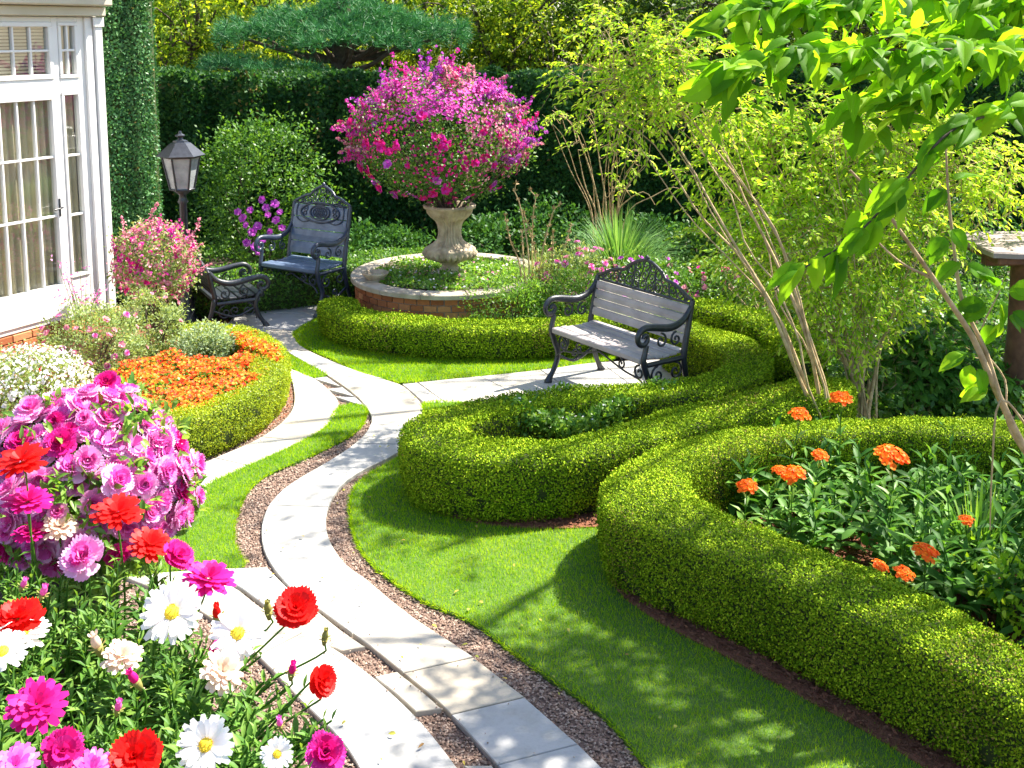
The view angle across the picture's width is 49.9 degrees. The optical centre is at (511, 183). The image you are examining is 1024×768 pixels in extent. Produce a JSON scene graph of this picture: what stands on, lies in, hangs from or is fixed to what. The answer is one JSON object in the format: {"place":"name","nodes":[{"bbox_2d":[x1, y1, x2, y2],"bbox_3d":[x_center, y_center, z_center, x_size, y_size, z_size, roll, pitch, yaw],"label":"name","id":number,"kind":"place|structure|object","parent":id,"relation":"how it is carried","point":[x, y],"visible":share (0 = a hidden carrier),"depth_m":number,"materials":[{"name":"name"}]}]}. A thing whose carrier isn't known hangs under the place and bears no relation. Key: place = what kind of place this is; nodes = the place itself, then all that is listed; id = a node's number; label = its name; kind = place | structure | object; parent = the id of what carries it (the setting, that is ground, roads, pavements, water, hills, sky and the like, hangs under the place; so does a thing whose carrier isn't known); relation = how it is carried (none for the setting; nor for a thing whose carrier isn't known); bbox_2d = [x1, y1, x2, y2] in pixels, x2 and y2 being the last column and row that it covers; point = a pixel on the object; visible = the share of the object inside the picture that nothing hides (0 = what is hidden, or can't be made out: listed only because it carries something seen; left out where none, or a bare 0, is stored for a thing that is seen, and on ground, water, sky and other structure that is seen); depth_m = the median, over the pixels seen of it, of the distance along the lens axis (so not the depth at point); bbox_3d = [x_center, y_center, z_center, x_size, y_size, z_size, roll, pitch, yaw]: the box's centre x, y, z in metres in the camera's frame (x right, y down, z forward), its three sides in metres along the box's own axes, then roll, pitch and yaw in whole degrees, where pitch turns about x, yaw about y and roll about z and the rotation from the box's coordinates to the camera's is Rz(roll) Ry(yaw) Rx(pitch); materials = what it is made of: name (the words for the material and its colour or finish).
{"place":"outdoors","nodes":[
{"label":"outdoors","id":0,"kind":"place"},
{"bbox_2d":[122,304,683,767],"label":"path","id":1,"kind":"structure","parent":0,"point":[478,702],"depth_m":5.65,"materials":[{"name":"stone"}]},
{"bbox_2d":[254,182,352,317],"bbox_3d":[-2.223,0.672,11.806,0.852,1.319,0.719,5,9,30],"label":"garden bench","id":2,"kind":"object","parent":1,"relation":"on","point":[327,244],"visible":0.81,"depth_m":11.88,"materials":[{"name":"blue metal"}]},
{"bbox_2d":[543,255,694,383],"bbox_3d":[0.871,1.167,8.969,0.682,1.130,1.212,-6,10,-36],"label":"garden bench","id":3,"kind":"object","parent":1,"relation":"on","point":[639,347],"visible":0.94,"depth_m":9.01,"materials":[{"name":"grey wood"}]},
{"bbox_2d":[125,302,927,767],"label":"lawn","id":4,"kind":"structure","parent":0,"point":[719,715],"depth_m":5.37,"materials":[{"name":"plant"}]},
{"bbox_2d":[314,295,670,359],"bbox_3d":[-0.070,1.375,10.400,3.844,0.406,1.155,1,8,5],"label":"clipped hedge","id":5,"kind":"object","parent":4,"relation":"on","point":[352,323],"visible":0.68,"depth_m":10.04,"materials":[{"name":"green plant"}]},
{"bbox_2d":[73,58,1023,602],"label":"ground","id":6,"kind":"structure","parent":0,"point":[213,262],"depth_m":12.55,"materials":[{"name":"soil"}]},
{"bbox_2d":[0,0,118,351],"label":"house","id":7,"kind":"structure","parent":6,"relation":"on","point":[55,198],"depth_m":10.66,"materials":[{"name":"white paint"}]},
{"bbox_2d":[0,22,53,80],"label":"transom window","id":8,"kind":"structure","parent":7,"relation":"in","point":[47,29],"depth_m":10.35,"materials":[{"name":"white paint"}]},
{"bbox_2d":[0,94,67,332],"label":"door","id":9,"kind":"structure","parent":7,"relation":"in","point":[18,310],"depth_m":10.51,"materials":[{"name":"white paint"}]},
{"bbox_2d":[56,22,79,78],"bbox_3d":[-4.346,-1.305,10.732,0.072,0.541,0.229,4,9,28],"label":"transom window","id":10,"kind":"structure","parent":7,"relation":"in","point":[73,25],"depth_m":10.74,"materials":[{"name":"white paint"}]},
{"bbox_2d":[0,562,121,731],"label":"planting bank","id":11,"kind":"structure","parent":6,"relation":"on","point":[73,610],"depth_m":4.05,"materials":[{"name":"soil"}]},
{"bbox_2d":[0,629,28,737],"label":"daisy","id":12,"kind":"object","parent":11,"relation":"on","point":[13,646],"visible":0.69,"depth_m":3.07,"materials":[{"name":"white plant"}]},
{"bbox_2d":[0,741,40,767],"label":"zinnia","id":13,"kind":"object","parent":11,"relation":"on","point":[18,754],"visible":1,"depth_m":2.50,"materials":[{"name":"pink plant"}]},
{"bbox_2d":[0,597,46,679],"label":"carnation","id":14,"kind":"object","parent":11,"relation":"on","point":[17,614],"visible":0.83,"depth_m":3.19,"materials":[{"name":"red plant"}]},
{"bbox_2d":[0,442,50,596],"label":"zinnia","id":15,"kind":"object","parent":11,"relation":"on","point":[26,454],"visible":0.86,"depth_m":3.55,"materials":[{"name":"red plant"}]},
{"bbox_2d":[0,484,53,631],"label":"zinnia","id":16,"kind":"object","parent":11,"relation":"on","point":[35,499],"visible":0.88,"depth_m":3.56,"materials":[{"name":"pink plant"}]},
{"bbox_2d":[3,676,68,752],"bbox_3d":[-1.202,1.481,2.815,0.153,0.443,0.178,0,8,0],"label":"zinnia","id":17,"kind":"object","parent":11,"relation":"on","point":[23,709],"visible":0.9,"depth_m":2.76,"materials":[{"name":"pink plant"}]},
{"bbox_2d":[40,514,79,621],"bbox_3d":[-1.517,1.341,3.735,0.134,0.465,0.165,0,8,0],"label":"zinnia","id":18,"kind":"object","parent":11,"relation":"on","point":[61,528],"visible":0.77,"depth_m":3.67,"materials":[{"name":"white plant"}]},
{"bbox_2d":[40,725,85,767],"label":"carnation","id":19,"kind":"object","parent":11,"relation":"on","point":[62,748],"visible":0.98,"depth_m":2.58,"materials":[{"name":"pink plant"}]},
{"bbox_2d":[57,533,103,621],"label":"rosette flower","id":20,"kind":"object","parent":11,"relation":"on","point":[81,554],"visible":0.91,"depth_m":3.44,"materials":[{"name":"pink plant"}]},
{"bbox_2d":[72,747,113,767],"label":"zinnia","id":21,"kind":"object","parent":11,"relation":"on","point":[93,758],"visible":1,"depth_m":2.51,"materials":[{"name":"pink plant"}]},
{"bbox_2d":[0,370,210,602],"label":"rose flowered bush","id":22,"kind":"object","parent":11,"relation":"on","point":[100,438],"visible":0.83,"depth_m":3.88,"materials":[{"name":"pink plant"}]},
{"bbox_2d":[89,492,144,636],"bbox_3d":[-1.282,1.303,3.619,0.164,0.573,0.185,0,8,0],"label":"zinnia","id":23,"kind":"object","parent":11,"relation":"on","point":[129,512],"visible":0.9,"depth_m":3.57,"materials":[{"name":"red plant"}]},
{"bbox_2d":[108,728,163,767],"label":"carnation","id":24,"kind":"object","parent":11,"relation":"on","point":[133,748],"visible":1,"depth_m":2.53,"materials":[{"name":"red plant"}]},
{"bbox_2d":[0,554,336,767],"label":"flower foliage","id":25,"kind":"object","parent":11,"relation":"on","point":[174,700],"visible":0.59,"depth_m":3.12,"materials":[{"name":"green plant"}]},
{"bbox_2d":[99,638,143,717],"bbox_3d":[-1.100,1.471,3.119,0.119,0.379,0.162,-3,9,-21],"label":"zinnia","id":26,"kind":"object","parent":25,"relation":"attached to","point":[130,651],"visible":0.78,"depth_m":3.06,"materials":[{"name":"white plant"}]},
{"bbox_2d":[127,526,170,596],"bbox_3d":[-1.211,1.366,3.715,0.140,0.421,0.183,0,8,0],"label":"zinnia","id":27,"kind":"object","parent":25,"relation":"attached to","point":[146,536],"visible":0.74,"depth_m":3.67,"materials":[{"name":"red plant"}]},
{"bbox_2d":[140,579,202,672],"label":"daisy","id":28,"kind":"object","parent":25,"relation":"on","point":[171,608],"visible":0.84,"depth_m":3.21,"materials":[{"name":"white plant"}]},
{"bbox_2d":[163,538,194,583],"bbox_3d":[-1.141,1.376,3.687,0.202,0.412,0.119,6,10,36],"label":"carnation","id":29,"kind":"object","parent":25,"relation":"attached to","point":[180,554],"visible":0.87,"depth_m":3.62,"materials":[{"name":"pink plant"}]},
{"bbox_2d":[175,714,234,767],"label":"daisy","id":30,"kind":"object","parent":25,"relation":"on","point":[204,739],"visible":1,"depth_m":2.61,"materials":[{"name":"white plant"}]},
{"bbox_2d":[179,560,236,652],"bbox_3d":[-0.995,1.397,3.469,0.279,0.432,0.161,4,9,25],"label":"zinnia","id":31,"kind":"object","parent":25,"relation":"attached to","point":[219,575],"visible":0.77,"depth_m":3.41,"materials":[{"name":"pink plant"}]},
{"bbox_2d":[199,649,243,710],"bbox_3d":[-0.842,1.475,3.058,0.217,0.390,0.119,5,10,33],"label":"zinnia","id":32,"kind":"object","parent":25,"relation":"attached to","point":[219,670],"visible":0.78,"depth_m":3.00,"materials":[{"name":"white plant"}]},
{"bbox_2d":[194,606,266,716],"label":"daisy","id":33,"kind":"object","parent":25,"relation":"on","point":[246,631],"visible":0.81,"depth_m":3.12,"materials":[{"name":"white plant"}]},
{"bbox_2d":[207,585,318,701],"bbox_3d":[-0.782,1.406,3.248,0.454,0.477,0.134,2,8,11],"label":"carnation","id":34,"kind":"object","parent":25,"relation":"in","point":[294,607],"visible":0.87,"depth_m":3.18,"materials":[{"name":"red plant"}]},
{"bbox_2d":[260,736,292,767],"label":"daisy","id":35,"kind":"object","parent":25,"relation":"on","point":[276,754],"visible":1,"depth_m":2.62,"materials":[{"name":"white plant"}]},
{"bbox_2d":[251,663,337,747],"bbox_3d":[-0.672,1.473,2.975,0.419,0.420,0.128,1,8,7],"label":"carnation","id":36,"kind":"object","parent":25,"relation":"attached to","point":[323,681],"visible":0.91,"depth_m":2.91,"materials":[{"name":"red plant"}]},
{"bbox_2d":[305,729,346,767],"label":"rosette flower","id":37,"kind":"object","parent":25,"relation":"on","point":[325,749],"visible":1,"depth_m":2.62,"materials":[{"name":"pink plant"}]},
{"bbox_2d":[95,0,166,299],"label":"ivy wall","id":38,"kind":"structure","parent":6,"relation":"on","point":[130,76],"depth_m":11.95,"materials":[{"name":"green plant"}]},
{"bbox_2d":[153,0,331,84],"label":"broadleaf tree","id":39,"kind":"object","parent":6,"relation":"on","point":[193,39],"visible":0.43,"depth_m":19.50,"materials":[{"name":"green plant"}]},
{"bbox_2d":[175,101,362,266],"bbox_3d":[-3.027,0.049,13.625,2.463,2.190,1.634,0,8,0],"label":"broadleaf shrub","id":40,"kind":"object","parent":6,"relation":"on","point":[252,147],"visible":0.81,"depth_m":13.44,"materials":[{"name":"green plant"}]},
{"bbox_2d":[138,245,426,320],"bbox_3d":[-2.343,1.082,12.167,3.440,0.518,0.941,-4,9,-26],"label":"ground cover","id":41,"kind":"object","parent":6,"relation":"on","point":[282,291],"visible":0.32,"depth_m":11.76,"materials":[{"name":"green plant"}]},
{"bbox_2d":[191,0,477,80],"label":"pine tree","id":42,"kind":"object","parent":6,"relation":"on","point":[340,21],"visible":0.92,"depth_m":17.28,"materials":[{"name":"green plant"}]},
{"bbox_2d":[298,216,398,258],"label":"dark shrub","id":43,"kind":"object","parent":6,"relation":"on","point":[360,227],"visible":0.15,"depth_m":13.69,"materials":[{"name":"green plant"}]},
{"bbox_2d":[119,327,643,767],"bbox_3d":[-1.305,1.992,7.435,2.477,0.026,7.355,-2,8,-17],"label":"gravel","id":44,"kind":"structure","parent":6,"relation":"on","point":[545,708],"depth_m":5.27,"materials":[{"name":"beige gravel"}]},
{"bbox_2d":[348,218,435,252],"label":"dark shrub","id":45,"kind":"object","parent":6,"relation":"on","point":[411,238],"visible":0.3,"depth_m":13.99,"materials":[{"name":"green plant"}]},
{"bbox_2d":[351,253,534,323],"bbox_3d":[-0.658,1.155,11.707,2.090,0.453,2.089,0,8,0],"label":"fountain bed","id":46,"kind":"object","parent":6,"relation":"on","point":[375,295],"visible":0.35,"depth_m":10.84,"materials":[{"name":"orange brick"}]},
{"bbox_2d":[422,200,477,280],"bbox_3d":[-0.658,0.602,11.630,0.593,0.790,0.597,0,8,0],"label":"stone urn","id":47,"kind":"object","parent":46,"relation":"on","point":[449,247],"visible":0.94,"depth_m":11.48,"materials":[{"name":"beige stone"}]},
{"bbox_2d":[327,44,555,208],"bbox_3d":[-0.734,-0.546,11.473,2.401,1.807,2.196,0,8,0],"label":"flowering bush","id":48,"kind":"object","parent":47,"relation":"in","point":[488,95],"visible":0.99,"depth_m":11.09,"materials":[{"name":"pink plant"}]},
{"bbox_2d":[374,254,527,290],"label":"ground cover","id":49,"kind":"object","parent":46,"relation":"on","point":[430,279],"visible":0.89,"depth_m":11.52,"materials":[{"name":"green plant"}]},
{"bbox_2d":[503,180,573,292],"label":"seed stalks","id":50,"kind":"object","parent":46,"relation":"on","point":[531,228],"visible":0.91,"depth_m":11.07,"materials":[{"name":"plant"}]},
{"bbox_2d":[351,0,547,81],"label":"broadleaf tree","id":51,"kind":"object","parent":6,"relation":"on","point":[398,56],"visible":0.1,"depth_m":22.45,"materials":[{"name":"green plant"}]},
{"bbox_2d":[461,205,549,260],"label":"dark shrub","id":52,"kind":"object","parent":6,"relation":"on","point":[487,222],"visible":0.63,"depth_m":13.76,"materials":[{"name":"green plant"}]},
{"bbox_2d":[0,318,1023,767],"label":"mulch","id":53,"kind":"object","parent":6,"relation":"on","point":[866,719],"visible":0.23,"depth_m":5.35,"materials":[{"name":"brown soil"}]},
{"bbox_2d":[0,339,97,417],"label":"white flowering plant","id":54,"kind":"object","parent":53,"relation":"on","point":[14,363],"visible":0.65,"depth_m":7.79,"materials":[{"name":"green plant"}]},
{"bbox_2d":[22,291,161,386],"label":"green shrub","id":55,"kind":"object","parent":53,"relation":"on","point":[103,364],"visible":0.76,"depth_m":9.08,"materials":[{"name":"green plant"}]},
{"bbox_2d":[107,282,199,370],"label":"green shrub","id":56,"kind":"object","parent":53,"relation":"on","point":[167,309],"visible":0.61,"depth_m":9.64,"materials":[{"name":"green plant"}]},
{"bbox_2d":[97,202,211,342],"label":"flowering shrub","id":57,"kind":"object","parent":53,"relation":"on","point":[139,263],"visible":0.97,"depth_m":10.31,"materials":[{"name":"pink plant"}]},
{"bbox_2d":[76,330,281,414],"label":"bedding flowers","id":58,"kind":"object","parent":53,"relation":"on","point":[158,374],"visible":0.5,"depth_m":8.53,"materials":[{"name":"orange plant"}]},
{"bbox_2d":[156,131,204,325],"bbox_3d":[-3.331,0.469,11.174,0.459,2.021,0.468,0,8,0],"label":"lamp post","id":59,"kind":"object","parent":53,"relation":"on","point":[180,156],"visible":0.84,"depth_m":11.02,"materials":[{"name":"black metal"}]},
{"bbox_2d":[159,317,239,377],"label":"silver plant","id":60,"kind":"object","parent":53,"relation":"on","point":[192,336],"visible":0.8,"depth_m":9.39,"materials":[{"name":"green plant"}]},
{"bbox_2d":[192,255,270,326],"bbox_3d":[-2.908,1.050,11.210,0.722,0.751,0.732,-4,9,-29],"label":"garden bench","id":61,"kind":"object","parent":53,"relation":"on","point":[227,291],"visible":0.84,"depth_m":11.01,"materials":[{"name":"black metal"}]},
{"bbox_2d":[169,320,294,459],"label":"clipped hedge","id":62,"kind":"object","parent":53,"relation":"on","point":[223,424],"visible":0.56,"depth_m":8.03,"materials":[{"name":"green plant"}]},
{"bbox_2d":[486,375,679,446],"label":"ground cover","id":63,"kind":"object","parent":53,"relation":"on","point":[545,418],"visible":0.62,"depth_m":7.51,"materials":[{"name":"green plant"}]},
{"bbox_2d":[394,318,859,522],"bbox_3d":[1.062,1.674,7.827,2.160,0.524,3.824,6,10,39],"label":"clipped hedge","id":64,"kind":"object","parent":53,"relation":"on","point":[475,459],"visible":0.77,"depth_m":7.13,"materials":[{"name":"green plant"}]},
{"bbox_2d":[771,464,807,542],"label":"orange flower","id":65,"kind":"object","parent":53,"relation":"on","point":[792,478],"visible":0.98,"depth_m":6.10,"materials":[{"name":"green plant"}]},
{"bbox_2d":[821,391,856,504],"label":"orange flower","id":66,"kind":"object","parent":53,"relation":"on","point":[840,397],"visible":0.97,"depth_m":6.70,"materials":[{"name":"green plant"}]},
{"bbox_2d":[870,444,914,555],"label":"orange flower","id":67,"kind":"object","parent":53,"relation":"on","point":[895,455],"visible":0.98,"depth_m":6.08,"materials":[{"name":"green plant"}]},
{"bbox_2d":[902,542,945,613],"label":"orange flower","id":68,"kind":"object","parent":53,"relation":"on","point":[925,551],"visible":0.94,"depth_m":5.31,"materials":[{"name":"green plant"}]},
{"bbox_2d":[849,149,1023,529],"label":"sapling","id":69,"kind":"object","parent":53,"relation":"on","point":[973,308],"visible":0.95,"depth_m":4.83,"materials":[{"name":"green plant"}]},
{"bbox_2d":[913,474,1023,559],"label":"strap leaf plant","id":70,"kind":"object","parent":53,"relation":"on","point":[978,509],"visible":0.34,"depth_m":5.96,"materials":[{"name":"green plant"}]},
{"bbox_2d":[949,530,1023,641],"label":"lime plant","id":71,"kind":"object","parent":53,"relation":"on","point":[1019,621],"visible":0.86,"depth_m":5.36,"materials":[{"name":"green plant"}]},
{"bbox_2d":[459,260,566,321],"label":"green shrub","id":72,"kind":"object","parent":6,"relation":"on","point":[512,296],"visible":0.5,"depth_m":10.53,"materials":[{"name":"green plant"}]},
{"bbox_2d":[385,0,649,84],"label":"broadleaf tree","id":73,"kind":"object","parent":6,"relation":"on","point":[508,56],"visible":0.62,"depth_m":20.16,"materials":[{"name":"green plant"}]},
{"bbox_2d":[155,0,899,71],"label":"wood","id":74,"kind":"object","parent":6,"relation":"on","point":[386,64],"visible":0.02,"depth_m":30.97,"materials":[{"name":"green plant"}]},
{"bbox_2d":[492,186,599,265],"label":"dark shrub","id":75,"kind":"object","parent":6,"relation":"on","point":[541,212],"visible":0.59,"depth_m":14.15,"materials":[{"name":"green plant"}]},
{"bbox_2d":[514,255,629,322],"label":"green shrub","id":76,"kind":"object","parent":6,"relation":"on","point":[555,292],"visible":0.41,"depth_m":10.65,"materials":[{"name":"green plant"}]},
{"bbox_2d":[523,232,621,314],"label":"flowering perennial","id":77,"kind":"object","parent":6,"relation":"on","point":[585,262],"visible":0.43,"depth_m":11.04,"materials":[{"name":"pink plant"}]},
{"bbox_2d":[166,228,1009,320],"bbox_3d":[0.715,0.935,14.371,12.561,0.398,5.118,1,8,9],"label":"ground cover","id":78,"kind":"object","parent":6,"relation":"on","point":[965,285],"visible":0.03,"depth_m":13.12,"materials":[{"name":"green plant"}]},
{"bbox_2d":[156,63,1023,245],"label":"tall hedge","id":79,"kind":"object","parent":6,"relation":"on","point":[186,105],"visible":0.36,"depth_m":15.30,"materials":[{"name":"green plant"}]},
{"bbox_2d":[489,0,715,71],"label":"broadleaf tree","id":80,"kind":"object","parent":6,"relation":"on","point":[572,8],"visible":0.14,"depth_m":20.72,"materials":[{"name":"green plant"}]},
{"bbox_2d":[544,203,691,304],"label":"grass tuft","id":81,"kind":"object","parent":6,"relation":"on","point":[615,238],"visible":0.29,"depth_m":11.80,"materials":[{"name":"green plant"}]},
{"bbox_2d":[539,101,699,282],"bbox_3d":[1.260,0.136,12.738,1.927,2.234,0.754,1,8,5],"label":"bare shrub","id":82,"kind":"object","parent":6,"relation":"on","point":[584,150],"visible":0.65,"depth_m":12.70,"materials":[{"name":"green plant"}]},
{"bbox_2d":[577,208,702,263],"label":"dark shrub","id":83,"kind":"object","parent":6,"relation":"on","point":[652,219],"visible":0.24,"depth_m":14.05,"materials":[{"name":"green plant"}]},
{"bbox_2d":[577,245,719,310],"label":"flowering perennial","id":84,"kind":"object","parent":6,"relation":"on","point":[670,265],"visible":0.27,"depth_m":11.18,"materials":[{"name":"green plant"}]},
{"bbox_2d":[533,0,829,423],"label":"lime shrub","id":85,"kind":"object","parent":6,"relation":"on","point":[655,90],"visible":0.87,"depth_m":8.08,"materials":[{"name":"green plant"}]},
{"bbox_2d":[641,215,764,264],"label":"dark shrub","id":86,"kind":"object","parent":6,"relation":"on","point":[700,241],"visible":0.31,"depth_m":13.99,"materials":[{"name":"green plant"}]},
{"bbox_2d":[648,264,765,306],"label":"flowering perennial","id":87,"kind":"object","parent":6,"relation":"on","point":[692,281],"visible":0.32,"depth_m":11.00,"materials":[{"name":"green plant"}]},
{"bbox_2d":[599,0,845,69],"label":"broadleaf tree","id":88,"kind":"object","parent":6,"relation":"on","point":[726,33],"visible":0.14,"depth_m":20.06,"materials":[{"name":"green plant"}]},
{"bbox_2d":[673,295,828,383],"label":"clipped hedge","id":89,"kind":"object","parent":6,"relation":"on","point":[706,313],"visible":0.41,"depth_m":9.69,"materials":[{"name":"green plant"}]},
{"bbox_2d":[678,222,834,342],"bbox_3d":[2.516,1.104,10.701,1.662,1.448,1.448,8,11,43],"label":"leafy shrub","id":90,"kind":"object","parent":6,"relation":"on","point":[721,255],"visible":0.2,"depth_m":10.62,"materials":[{"name":"green plant"}]},
{"bbox_2d":[592,413,1023,767],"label":"clipped hedge","id":91,"kind":"object","parent":6,"relation":"on","point":[669,537],"visible":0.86,"depth_m":5.26,"materials":[{"name":"green plant"}]},
{"bbox_2d":[654,80,1023,425],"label":"lime shrub","id":92,"kind":"object","parent":6,"relation":"on","point":[859,350],"visible":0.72,"depth_m":8.46,"materials":[{"name":"green plant"}]},
{"bbox_2d":[674,0,1023,306],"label":"shade tree","id":93,"kind":"object","parent":6,"relation":"on","point":[952,50],"visible":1,"depth_m":2.46,"materials":[{"name":"green plant"}]},
{"bbox_2d":[705,413,1023,656],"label":"leafy undergrowth","id":94,"kind":"object","parent":6,"relation":"on","point":[922,485],"visible":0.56,"depth_m":6.16,"materials":[{"name":"green plant"}]},
{"bbox_2d":[828,338,937,425],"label":"leafy shrub","id":95,"kind":"object","parent":6,"relation":"on","point":[903,387],"visible":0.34,"depth_m":8.71,"materials":[{"name":"green plant"}]},
{"bbox_2d":[773,279,1023,422],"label":"ground cover","id":96,"kind":"object","parent":6,"relation":"on","point":[987,400],"visible":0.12,"depth_m":9.29,"materials":[{"name":"green plant"}]},
{"bbox_2d":[853,301,1023,425],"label":"broadleaf shrub","id":97,"kind":"object","parent":6,"relation":"on","point":[920,362],"visible":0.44,"depth_m":8.76,"materials":[{"name":"green plant"}]},
{"bbox_2d":[873,186,1023,290],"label":"dark shrub","id":98,"kind":"object","parent":6,"relation":"on","point":[974,255],"visible":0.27,"depth_m":13.21,"materials":[{"name":"green plant"}]},
{"bbox_2d":[966,231,1023,409],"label":"bird table","id":99,"kind":"object","parent":6,"relation":"on","point":[1007,249],"visible":0.57,"depth_m":8.76,"materials":[{"name":"beige stone"}]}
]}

